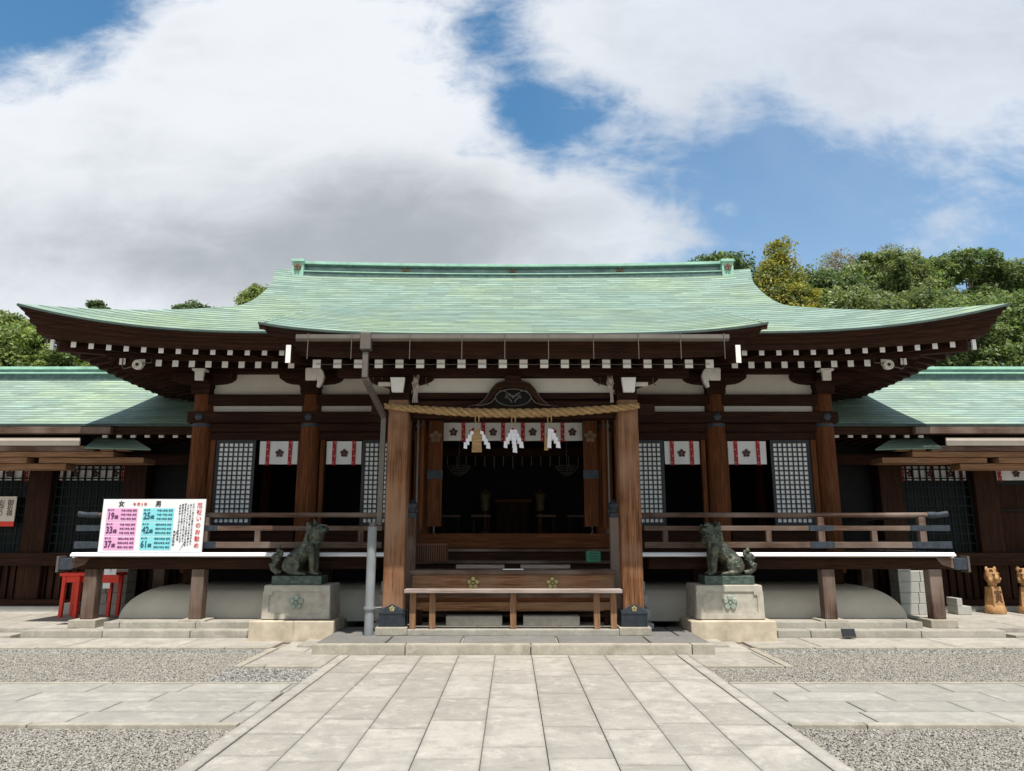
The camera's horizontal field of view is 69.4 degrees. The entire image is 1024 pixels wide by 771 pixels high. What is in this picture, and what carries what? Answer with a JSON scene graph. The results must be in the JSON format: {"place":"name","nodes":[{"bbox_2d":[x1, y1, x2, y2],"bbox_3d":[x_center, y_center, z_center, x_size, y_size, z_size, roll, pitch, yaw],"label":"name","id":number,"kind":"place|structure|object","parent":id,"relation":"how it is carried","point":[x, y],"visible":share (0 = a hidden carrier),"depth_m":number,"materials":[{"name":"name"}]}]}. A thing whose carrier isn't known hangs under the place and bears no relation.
{"place":"outdoors","nodes":[
{"label":"outdoors","id":0,"kind":"place"},
{"bbox_2d":[0,612,118,632],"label":"wing terrace","id":1,"kind":"structure","parent":0,"point":[14,622],"depth_m":12.99,"materials":[{"name":"beige stone"}]},
{"bbox_2d":[57,572,127,617],"bbox_3d":[-7.772,3.859,13.659,1.020,0.790,0.500,0,-11,0],"label":"red table","id":2,"kind":"object","parent":1,"relation":"on","point":[76,579],"visible":0.88,"depth_m":13.53,"materials":[{"name":"paint"}]},
{"bbox_2d":[103,569,118,587],"bbox_3d":[-7.302,3.491,13.479,0.280,0.400,0.017,0,-11,0],"label":"paper notice","id":3,"kind":"object","parent":2,"relation":"attached to","point":[110,576],"visible":0.79,"depth_m":13.47,"materials":[{"name":"red paper"}]},
{"bbox_2d":[0,367,193,611],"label":"wing building","id":4,"kind":"structure","parent":1,"relation":"on","point":[55,422],"depth_m":15.09,"materials":[{"name":"brown metal"}]},
{"bbox_2d":[0,496,17,525],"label":"poster","id":5,"kind":"object","parent":4,"relation":"attached to","point":[8,504],"visible":1,"depth_m":15.05,"materials":[{"name":"white paper"}]},
{"bbox_2d":[0,471,28,552],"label":"window","id":6,"kind":"structure","parent":4,"relation":"in","point":[10,536],"depth_m":15.21,"materials":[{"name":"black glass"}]},
{"bbox_2d":[0,471,29,480],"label":"wing curtain","id":7,"kind":"object","parent":4,"relation":"attached to","point":[8,474],"visible":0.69,"depth_m":15.35,"materials":[{"name":"white fabric"}]},
{"bbox_2d":[47,466,123,552],"bbox_3d":[-8.687,2.542,15.227,1.460,1.772,0.140,0,-11,0],"label":"window","id":8,"kind":"structure","parent":4,"relation":"in","point":[74,496],"depth_m":15.23,"materials":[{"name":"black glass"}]},
{"bbox_2d":[59,466,124,480],"bbox_3d":[-8.692,1.829,15.365,1.380,0.320,0.041,0,-11,0],"label":"wing curtain","id":9,"kind":"object","parent":4,"relation":"attached to","point":[95,475],"visible":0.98,"depth_m":15.36,"materials":[{"name":"white fabric"}]},
{"bbox_2d":[63,569,136,614],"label":"block wall","id":10,"kind":"structure","parent":1,"relation":"on","point":[129,587],"depth_m":13.97,"materials":[{"name":"stone"}]},
{"bbox_2d":[0,638,284,647],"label":"stone curb","id":11,"kind":"structure","parent":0,"point":[124,642],"depth_m":11.06,"materials":[{"name":"grey stone"}]},
{"bbox_2d":[0,684,296,723],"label":"cross path","id":12,"kind":"structure","parent":0,"point":[241,703],"depth_m":7.15,"materials":[{"name":"grey stone"}]},
{"bbox_2d":[0,621,1023,770],"bbox_3d":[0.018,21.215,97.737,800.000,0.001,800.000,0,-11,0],"label":"ground","id":13,"kind":"structure","parent":0,"point":[664,624],"depth_m":6.01,"materials":[{"name":"grey gravel"}]},
{"bbox_2d":[0,633,20,637],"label":"wing terrace step","id":14,"kind":"object","parent":13,"relation":"on","point":[9,635],"visible":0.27,"depth_m":11.70,"materials":[{"name":"grey stone"}]},
{"bbox_2d":[0,309,95,366],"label":"broadleaf tree","id":15,"kind":"object","parent":13,"relation":"on","point":[23,343],"visible":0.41,"depth_m":26.60,"materials":[{"name":"green plant"}]},
{"bbox_2d":[85,299,109,308],"bbox_3d":[-20.143,2.065,34.281,1.969,12.663,1.075,0,-11,0],"label":"pine tree","id":16,"kind":"object","parent":13,"relation":"on","point":[96,304],"visible":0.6,"depth_m":35.16,"materials":[{"name":"green plant"}]},
{"bbox_2d":[0,722,239,730],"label":"cross path kerb","id":17,"kind":"structure","parent":13,"relation":"on","point":[126,725],"depth_m":6.25,"materials":[{"name":"beige stone"}]},
{"bbox_2d":[20,628,247,637],"bbox_3d":[-5.912,3.940,11.720,3.568,0.140,0.304,0,-11,0],"label":"stone terrace step","id":18,"kind":"object","parent":13,"relation":"on","point":[137,633],"visible":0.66,"depth_m":11.58,"materials":[{"name":"beige stone"}]},
{"bbox_2d":[0,647,271,650],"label":"ledge kerb","id":19,"kind":"structure","parent":13,"relation":"on","point":[158,648],"depth_m":10.52,"materials":[{"name":"grey stone"}]},
{"bbox_2d":[0,682,298,684],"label":"cross path kerb","id":20,"kind":"structure","parent":13,"relation":"on","point":[291,683],"depth_m":8.07,"materials":[{"name":"grey stone"}]},
{"bbox_2d":[171,299,216,308],"bbox_3d":[-15.990,2.219,36.310,2.386,13.160,2.581,5,-12,-22],"label":"evergreen tree","id":21,"kind":"object","parent":13,"relation":"on","point":[192,304],"visible":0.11,"depth_m":36.72,"materials":[{"name":"green plant"}]},
{"bbox_2d":[103,618,356,628],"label":"stone terrace","id":22,"kind":"structure","parent":13,"relation":"on","point":[175,623],"depth_m":11.91,"materials":[{"name":"beige stone"}]},
{"bbox_2d":[234,283,267,305],"bbox_3d":[-11.788,1.710,34.356,3.031,13.404,2.399,0,-11,0],"label":"broadleaf tree","id":23,"kind":"object","parent":13,"relation":"on","point":[252,291],"visible":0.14,"depth_m":34.88,"materials":[{"name":"green plant"}]},
{"bbox_2d":[232,648,277,667],"bbox_3d":[-3.374,3.610,9.787,0.109,0.051,1.478,0,-11,0],"label":"apron border","id":24,"kind":"object","parent":13,"relation":"on","point":[254,658],"visible":0.69,"depth_m":9.65,"materials":[{"name":"beige stone"}]},
{"bbox_2d":[174,655,348,770],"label":"path border","id":25,"kind":"object","parent":13,"relation":"on","point":[209,753],"visible":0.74,"depth_m":6.37,"materials":[{"name":"grey stone"}]},
{"bbox_2d":[242,665,323,668],"bbox_3d":[-2.819,3.476,9.113,0.974,0.050,0.109,0,-11,0],"label":"apron border","id":26,"kind":"object","parent":13,"relation":"on","point":[282,666],"visible":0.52,"depth_m":9.06,"materials":[{"name":"beige stone"}]},
{"bbox_2d":[246,642,337,664],"bbox_3d":[-2.819,3.689,10.164,0.974,0.052,2.014,0,-11,0],"label":"apron","id":27,"kind":"object","parent":13,"relation":"on","point":[291,653],"visible":0.5,"depth_m":9.72,"materials":[{"name":"grey stone"}]},
{"bbox_2d":[248,582,343,642],"bbox_3d":[-3.352,3.567,11.667,1.300,0.840,0.840,0,-11,0],"label":"pedestal","id":28,"kind":"object","parent":13,"relation":"on","point":[296,613],"visible":0.98,"depth_m":11.43,"materials":[{"name":"stone"}]},
{"bbox_2d":[269,519,328,584],"bbox_3d":[-3.428,2.664,11.909,0.942,1.023,0.440,0,-11,0],"label":"guardian lion","id":29,"kind":"object","parent":28,"relation":"on","point":[301,554],"visible":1,"depth_m":11.77},
{"bbox_2d":[297,639,321,647],"bbox_3d":[-2.897,3.893,11.204,0.364,0.100,1.288,0,-11,0],"label":"platform side strip","id":30,"kind":"object","parent":13,"relation":"on","point":[308,643],"visible":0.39,"depth_m":10.77,"materials":[{"name":"grey stone"}]},
{"bbox_2d":[0,648,1023,682],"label":"dark gravel","id":31,"kind":"structure","parent":13,"relation":"on","point":[271,674],"depth_m":10.23,"materials":[{"name":"grey gravel"}]},
{"bbox_2d":[17,259,1009,635],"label":"shrine hall","id":32,"kind":"structure","parent":13,"relation":"on","point":[313,357],"depth_m":13.25,"materials":[{"name":"brown metal"}]},
{"bbox_2d":[98,499,206,551],"bbox_3d":[-5.967,2.328,12.274,1.710,0.877,0.050,0,-11,0],"label":"sign board","id":33,"kind":"object","parent":32,"relation":"on","point":[152,525],"visible":1,"depth_m":12.27,"materials":[{"name":"white plastic"}]},
{"bbox_2d":[259,441,297,464],"bbox_3d":[-4.402,1.272,13.947,0.721,0.465,0.041,0,-11,0],"label":"hall curtain","id":34,"kind":"object","parent":32,"relation":"hanging from","point":[278,452],"visible":1,"depth_m":13.94,"materials":[{"name":"white fabric"}]},
{"bbox_2d":[326,441,361,464],"bbox_3d":[-3.172,1.272,13.947,0.660,0.465,0.041,0,-11,0],"label":"hall curtain","id":35,"kind":"object","parent":32,"relation":"hanging from","point":[343,452],"visible":1,"depth_m":13.94,"materials":[{"name":"white fabric"}]},
{"bbox_2d":[412,374,419,402],"bbox_3d":[-1.513,0.044,11.583,0.123,0.459,0.083,0,-11,0],"label":"straw tie","id":36,"kind":"object","parent":32,"relation":"hanging from","point":[415,382],"visible":1,"depth_m":11.57,"materials":[{"name":"brown wood"}]},
{"bbox_2d":[416,544,448,561],"bbox_3d":[-1.342,2.809,12.415,0.540,0.300,0.270,0,-11,0],"label":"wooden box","id":37,"kind":"object","parent":32,"relation":"on","point":[431,552],"visible":0.91,"depth_m":12.29,"materials":[{"name":"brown wood"}]},
{"bbox_2d":[427,421,442,534],"bbox_3d":[-1.412,1.676,13.553,0.280,2.091,0.144,0,-11,0],"label":"door leaf","id":38,"kind":"structure","parent":32,"relation":"in","point":[435,452],"depth_m":13.55,"materials":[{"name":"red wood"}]},
{"bbox_2d":[442,515,460,532],"bbox_3d":[-1.262,2.888,15.331,0.400,0.390,0.340,0,-11,0],"label":"stool","id":39,"kind":"object","parent":32,"relation":"in","point":[444,520],"visible":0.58,"depth_m":15.20,"materials":[{"name":"grey wood"}]},
{"bbox_2d":[447,441,470,475],"bbox_3d":[-1.102,1.321,15.441,0.494,1.135,0.494,0,-11,0],"label":"hanging lamp","id":40,"kind":"object","parent":32,"relation":"hanging from","point":[459,470],"visible":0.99,"depth_m":15.28,"materials":[{"name":"grey metal"}]},
{"bbox_2d":[471,515,490,532],"bbox_3d":[-0.632,2.849,15.135,0.400,0.390,0.340,0,-11,0],"label":"stool","id":41,"kind":"object","parent":32,"relation":"in","point":[488,523],"visible":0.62,"depth_m":15.00,"materials":[{"name":"grey wood"}]},
{"bbox_2d":[478,488,491,532],"bbox_3d":[-0.602,2.814,16.570,0.320,1.020,0.320,0,-11,0],"label":"altar lantern","id":42,"kind":"object","parent":32,"relation":"on","point":[485,494],"visible":0.88,"depth_m":16.51,"materials":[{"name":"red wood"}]},
{"bbox_2d":[384,403,639,417],"bbox_3d":[-0.002,0.394,11.506,3.980,0.252,0.161,0,-11,0],"label":"sacred rope","id":43,"kind":"object","parent":32,"relation":"attached to","point":[518,412],"visible":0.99,"depth_m":11.46,"materials":[{"name":"fabric"}]},
{"bbox_2d":[464,413,489,451],"bbox_3d":[-0.534,0.718,11.336,0.409,0.611,0.045,0,-11,0],"label":"rope ornament","id":44,"kind":"object","parent":43,"relation":"hanging from","point":[478,436],"visible":1,"depth_m":11.30,"materials":[{"name":"paper"}]},
{"bbox_2d":[504,413,523,452],"bbox_3d":[0.026,0.727,11.322,0.305,0.616,0.068,0,-11,0],"label":"rope ornament","id":45,"kind":"object","parent":43,"relation":"hanging from","point":[513,436],"visible":1,"depth_m":11.29,"materials":[{"name":"paper"}]},
{"bbox_2d":[544,413,560,449],"bbox_3d":[0.617,0.702,11.336,0.248,0.581,0.074,0,-11,0],"label":"rope ornament","id":46,"kind":"object","parent":43,"relation":"hanging from","point":[550,435],"visible":1,"depth_m":11.30,"materials":[{"name":"paper"}]},
{"bbox_2d":[494,499,530,532],"bbox_3d":[0.018,3.006,16.914,0.840,0.780,0.450,0,-11,0],"label":"altar table","id":47,"kind":"object","parent":32,"relation":"on","point":[512,515],"visible":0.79,"depth_m":16.75,"materials":[{"name":"black wood"}]},
{"bbox_2d":[444,422,581,441],"bbox_3d":[0.018,0.873,13.874,2.600,0.370,0.041,0,-11,0],"label":"entrance curtain","id":48,"kind":"object","parent":32,"relation":"hanging from","point":[563,431],"visible":0.83,"depth_m":13.87,"materials":[{"name":"white fabric"}]},
{"bbox_2d":[443,448,582,468],"bbox_3d":[0.018,1.570,15.901,3.200,0.442,0.080,0,-11,0],"label":"hanging blind","id":49,"kind":"object","parent":32,"relation":"hanging from","point":[521,452],"visible":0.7,"depth_m":15.92,"materials":[{"name":"brown wood"}]},
{"bbox_2d":[534,488,546,532],"bbox_3d":[0.638,2.814,16.570,0.320,1.020,0.320,0,-11,0],"label":"altar lantern","id":50,"kind":"object","parent":32,"relation":"on","point":[540,494],"visible":0.86,"depth_m":16.51,"materials":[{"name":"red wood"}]},
{"bbox_2d":[536,515,555,532],"bbox_3d":[0.698,2.849,15.135,0.400,0.390,0.340,0,-11,0],"label":"stool","id":51,"kind":"object","parent":32,"relation":"on","point":[553,522],"visible":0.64,"depth_m":15.00,"materials":[{"name":"grey wood"}]},
{"bbox_2d":[555,441,577,475],"bbox_3d":[1.138,1.321,15.441,0.494,1.135,0.494,0,-11,0],"label":"hanging lamp","id":52,"kind":"object","parent":32,"relation":"hanging from","point":[567,472],"visible":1,"depth_m":15.30,"materials":[{"name":"grey metal"}]},
{"bbox_2d":[566,515,585,532],"bbox_3d":[1.338,2.888,15.331,0.400,0.390,0.340,0,-11,0],"label":"stool","id":53,"kind":"object","parent":32,"relation":"on","point":[569,524],"visible":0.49,"depth_m":15.20,"materials":[{"name":"grey wood"}]},
{"bbox_2d":[583,421,598,534],"bbox_3d":[1.448,1.676,13.553,0.280,2.091,0.144,0,-11,0],"label":"hanging banner","id":54,"kind":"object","parent":32,"relation":"in","point":[590,454],"depth_m":13.55,"materials":[{"name":"brown wood"}]},
{"bbox_2d":[585,551,600,561],"bbox_3d":[1.358,2.862,12.375,0.240,0.180,0.168,0,-11,0],"label":"sign","id":55,"kind":"object","parent":32,"relation":"attached to","point":[593,556],"visible":1,"depth_m":12.30,"materials":[{"name":"paint"}]},
{"bbox_2d":[606,375,613,402],"bbox_3d":[1.539,0.049,11.582,0.122,0.449,0.083,0,-11,0],"label":"straw tie","id":56,"kind":"object","parent":32,"relation":"hanging from","point":[610,383],"visible":1,"depth_m":11.57,"materials":[{"name":"brown wood"}]},
{"bbox_2d":[664,441,699,464],"bbox_3d":[3.208,1.272,13.947,0.661,0.465,0.041,0,-11,0],"label":"hall curtain","id":57,"kind":"object","parent":32,"relation":"hanging from","point":[682,452],"visible":1,"depth_m":13.94,"materials":[{"name":"white fabric"}]},
{"bbox_2d":[727,441,766,464],"bbox_3d":[4.438,1.272,13.947,0.720,0.465,0.041,0,-11,0],"label":"hall curtain","id":58,"kind":"object","parent":32,"relation":"hanging from","point":[746,452],"visible":1,"depth_m":13.94,"materials":[{"name":"white fabric"}]},
{"bbox_2d":[312,643,714,656],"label":"platform kerb","id":59,"kind":"structure","parent":13,"relation":"on","point":[422,649],"depth_m":9.95,"materials":[{"name":"grey stone"}]},
{"bbox_2d":[317,636,709,654],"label":"platform","id":60,"kind":"structure","parent":13,"relation":"on","point":[514,639],"depth_m":10.46,"materials":[{"name":"grey stone"}]},
{"bbox_2d":[330,627,696,637],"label":"platform","id":61,"kind":"structure","parent":13,"relation":"on","point":[656,631],"depth_m":11.21,"materials":[{"name":"grey stone"}]},
{"bbox_2d":[407,622,618,635],"bbox_3d":[0.018,3.725,11.319,3.120,0.095,0.940,0,-11,0],"label":"threshold stone","id":62,"kind":"object","parent":61,"relation":"on","point":[521,629],"visible":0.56,"depth_m":10.87,"materials":[{"name":"grey stone"}]},
{"bbox_2d":[446,614,501,625],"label":"stone block","id":63,"kind":"structure","parent":62,"relation":"on","point":[473,619],"depth_m":11.31,"materials":[{"name":"grey stone"}]},
{"bbox_2d":[410,569,615,624],"bbox_3d":[0.018,3.319,11.635,3.200,0.825,0.520,0,-11,0],"label":"offering box","id":64,"kind":"object","parent":62,"relation":"on","point":[502,578],"visible":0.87,"depth_m":11.46,"materials":[{"name":"brown wood"}]},
{"bbox_2d":[456,565,503,568],"bbox_3d":[-0.512,2.922,11.934,0.780,0.060,0.030,0,-11,0],"label":"notice slip","id":65,"kind":"object","parent":64,"relation":"on","point":[479,566],"visible":1,"depth_m":11.92,"materials":[{"name":"grey paper"}]},
{"bbox_2d":[521,565,569,568],"bbox_3d":[0.538,2.922,11.934,0.800,0.060,0.030,0,-11,0],"label":"notice slip","id":66,"kind":"object","parent":64,"relation":"on","point":[545,566],"visible":1,"depth_m":11.92,"materials":[{"name":"grey paper"}]},
{"bbox_2d":[404,588,621,628],"bbox_3d":[0.018,3.309,10.954,3.220,0.573,0.220,0,-11,0],"label":"bench","id":67,"kind":"object","parent":62,"relation":"on","point":[513,594],"visible":1,"depth_m":10.97,"materials":[{"name":"brown wood"}]},
{"bbox_2d":[523,614,579,625],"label":"stone block","id":68,"kind":"structure","parent":62,"relation":"on","point":[551,619],"depth_m":11.32,"materials":[{"name":"grey stone"}]},
{"bbox_2d":[704,639,729,646],"bbox_3d":[2.933,3.893,11.204,0.364,0.099,1.288,0,-11,0],"label":"platform side strip","id":69,"kind":"object","parent":13,"relation":"on","point":[717,643],"visible":0.25,"depth_m":10.76,"materials":[{"name":"grey stone"}]},
{"bbox_2d":[687,250,763,284],"bbox_3d":[11.032,0.836,33.983,6.846,14.974,5.070,0,-11,0],"label":"evergreen tree","id":70,"kind":"object","parent":13,"relation":"on","point":[737,262],"visible":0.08,"depth_m":34.22,"materials":[{"name":"green plant"}]},
{"bbox_2d":[681,582,776,642],"bbox_3d":[3.368,3.567,11.667,1.300,0.840,0.840,0,-11,0],"label":"pedestal","id":71,"kind":"object","parent":13,"relation":"on","point":[730,613],"visible":0.98,"depth_m":11.43,"materials":[{"name":"stone"}]},
{"bbox_2d":[698,521,756,584],"bbox_3d":[3.472,2.683,11.905,0.925,0.983,0.440,0,-11,0],"label":"guardian lion","id":72,"kind":"object","parent":71,"relation":"on","point":[724,554],"visible":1,"depth_m":11.77},
{"bbox_2d":[689,642,779,664],"bbox_3d":[2.855,3.690,10.164,0.974,0.050,2.014,0,-11,0],"label":"apron","id":73,"kind":"object","parent":13,"relation":"on","point":[734,653],"visible":0.58,"depth_m":9.73,"materials":[{"name":"grey stone"}]},
{"bbox_2d":[703,665,784,668],"bbox_3d":[2.855,3.476,9.113,0.974,0.050,0.109,0,-11,0],"label":"apron border","id":74,"kind":"object","parent":13,"relation":"on","point":[743,666],"visible":0.51,"depth_m":9.06,"materials":[{"name":"beige stone"}]},
{"bbox_2d":[677,655,853,770],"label":"path border","id":75,"kind":"object","parent":13,"relation":"on","point":[821,755],"visible":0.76,"depth_m":6.39,"materials":[{"name":"beige stone"}]},
{"bbox_2d":[748,648,794,668],"bbox_3d":[3.410,3.610,9.787,0.109,0.050,1.478,0,-11,0],"label":"apron border","id":76,"kind":"object","parent":13,"relation":"on","point":[773,658],"visible":0.71,"depth_m":9.63,"materials":[{"name":"beige stone"}]},
{"bbox_2d":[753,235,831,307],"bbox_3d":[11.734,0.508,30.472,5.020,14.240,4.055,0,-11,0],"label":"golden conifer","id":77,"kind":"object","parent":13,"relation":"on","point":[778,280],"visible":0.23,"depth_m":30.82,"materials":[{"name":"yellow plant"}]},
{"bbox_2d":[669,618,922,628],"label":"stone terrace","id":78,"kind":"structure","parent":13,"relation":"on","point":[803,623],"depth_m":11.91,"materials":[{"name":"beige stone"}]},
{"bbox_2d":[794,264,880,308],"bbox_3d":[15.061,1.292,34.372,6.927,14.212,4.028,0,-11,0],"label":"evergreen tree","id":79,"kind":"object","parent":13,"relation":"on","point":[829,280],"visible":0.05,"depth_m":34.58,"materials":[{"name":"green plant"}]},
{"bbox_2d":[811,243,923,277],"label":"bare topped tree","id":80,"kind":"object","parent":13,"relation":"on","point":[834,262],"visible":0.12,"depth_m":41.65,"materials":[{"name":"brown plant"}]},
{"bbox_2d":[728,682,1023,683],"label":"cross path kerb","id":81,"kind":"structure","parent":13,"relation":"on","point":[876,682],"depth_m":8.07,"materials":[{"name":"grey stone"}]},
{"bbox_2d":[754,647,1023,650],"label":"ledge kerb","id":82,"kind":"structure","parent":13,"relation":"on","point":[900,648],"depth_m":10.52,"materials":[{"name":"grey stone"}]},
{"bbox_2d":[813,246,968,308],"bbox_3d":[18.931,0.756,36.542,7.879,16.130,4.659,0,-11,0],"label":"olive tree","id":83,"kind":"object","parent":13,"relation":"on","point":[868,266],"visible":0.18,"depth_m":36.80,"materials":[{"name":"green plant"}]},
{"bbox_2d":[777,628,1005,637],"bbox_3d":[5.948,3.939,11.720,3.568,0.141,0.304,0,-11,0],"label":"stone terrace step","id":84,"kind":"object","parent":13,"relation":"on","point":[892,633],"visible":0.65,"depth_m":11.58,"materials":[{"name":"beige stone"}]},
{"bbox_2d":[814,281,968,366],"bbox_3d":[16.133,1.639,31.337,8.202,12.349,4.371,0,-11,0],"label":"evergreen tree","id":85,"kind":"object","parent":13,"relation":"on","point":[919,298],"visible":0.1,"depth_m":31.20,"materials":[{"name":"green plant"}]},
{"bbox_2d":[788,722,1023,730],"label":"cross path kerb","id":86,"kind":"structure","parent":13,"relation":"on","point":[904,725],"depth_m":6.25,"materials":[{"name":"beige stone"}]},
{"bbox_2d":[907,246,1023,366],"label":"spreading tree","id":87,"kind":"object","parent":13,"relation":"on","point":[994,275],"visible":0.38,"depth_m":37.89,"materials":[{"name":"green plant"}]},
{"bbox_2d":[922,288,1023,366],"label":"evergreen tree","id":88,"kind":"object","parent":13,"relation":"on","point":[1000,343],"visible":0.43,"depth_m":29.96,"materials":[{"name":"green plant"}]},
{"bbox_2d":[1006,633,1023,637],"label":"wing terrace step","id":89,"kind":"object","parent":13,"relation":"on","point":[1014,635],"visible":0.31,"depth_m":11.71,"materials":[{"name":"grey stone"}]},
{"bbox_2d":[0,0,1023,366],"label":"sky","id":90,"kind":"structure","parent":0,"point":[155,154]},
{"bbox_2d":[197,655,831,770],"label":"approach path","id":91,"kind":"structure","parent":0,"point":[429,713],"depth_m":6.38,"materials":[{"name":"beige stone"}]},
{"bbox_2d":[730,684,1023,723],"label":"cross path","id":92,"kind":"structure","parent":0,"point":[787,703],"depth_m":7.15,"materials":[{"name":"grey stone"}]},
{"bbox_2d":[742,638,1023,647],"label":"stone curb","id":93,"kind":"structure","parent":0,"point":[900,642],"depth_m":11.06,"materials":[{"name":"grey stone"}]},
{"bbox_2d":[841,629,855,638],"bbox_3d":[5.203,3.843,11.441,0.210,0.150,0.095,0,-11,0],"label":"ground light","id":94,"kind":"object","parent":93,"relation":"on","point":[848,633],"visible":1,"depth_m":11.43,"materials":[{"name":"black plastic"}]},
{"bbox_2d":[907,612,1023,632],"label":"wing terrace","id":95,"kind":"structure","parent":0,"point":[1010,622],"depth_m":13.00,"materials":[{"name":"beige stone"}]},
{"bbox_2d":[832,367,1023,611],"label":"wing building","id":96,"kind":"structure","parent":95,"relation":"on","point":[969,421],"depth_m":15.11,"materials":[{"name":"brown metal"}]},
{"bbox_2d":[901,466,965,480],"bbox_3d":[8.728,1.829,15.365,1.380,0.320,0.041,0,-11,0],"label":"wing curtain","id":97,"kind":"object","parent":96,"relation":"attached to","point":[936,473],"visible":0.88,"depth_m":15.36,"materials":[{"name":"white fabric"}]},
{"bbox_2d":[901,466,977,552],"bbox_3d":[8.723,2.542,15.227,1.460,1.772,0.140,0,-11,0],"label":"window","id":98,"kind":"structure","parent":96,"relation":"in","point":[950,496],"depth_m":15.23,"materials":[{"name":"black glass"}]},
{"bbox_2d":[996,471,1023,480],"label":"wing curtain","id":99,"kind":"object","parent":96,"relation":"attached to","point":[1010,475],"visible":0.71,"depth_m":15.35,"materials":[{"name":"white fabric"}]},
{"bbox_2d":[997,480,1023,551],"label":"window","id":100,"kind":"structure","parent":96,"relation":"in","point":[1011,492],"depth_m":15.23,"materials":[{"name":"brown wood"}]},
{"bbox_2d":[889,569,971,614],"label":"block wall","id":101,"kind":"structure","parent":95,"relation":"on","point":[907,587],"depth_m":13.97,"materials":[{"name":"stone"}]},
{"bbox_2d":[984,566,1006,613],"bbox_3d":[9.238,3.924,14.206,0.371,0.877,0.371,0,-11,0],"label":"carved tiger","id":102,"kind":"object","parent":95,"relation":"on","point":[994,602],"visible":1,"depth_m":14.11},
{"bbox_2d":[1015,566,1023,613],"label":"carved tiger","id":103,"kind":"object","parent":95,"relation":"on","point":[1020,577],"visible":1,"depth_m":14.19}
]}

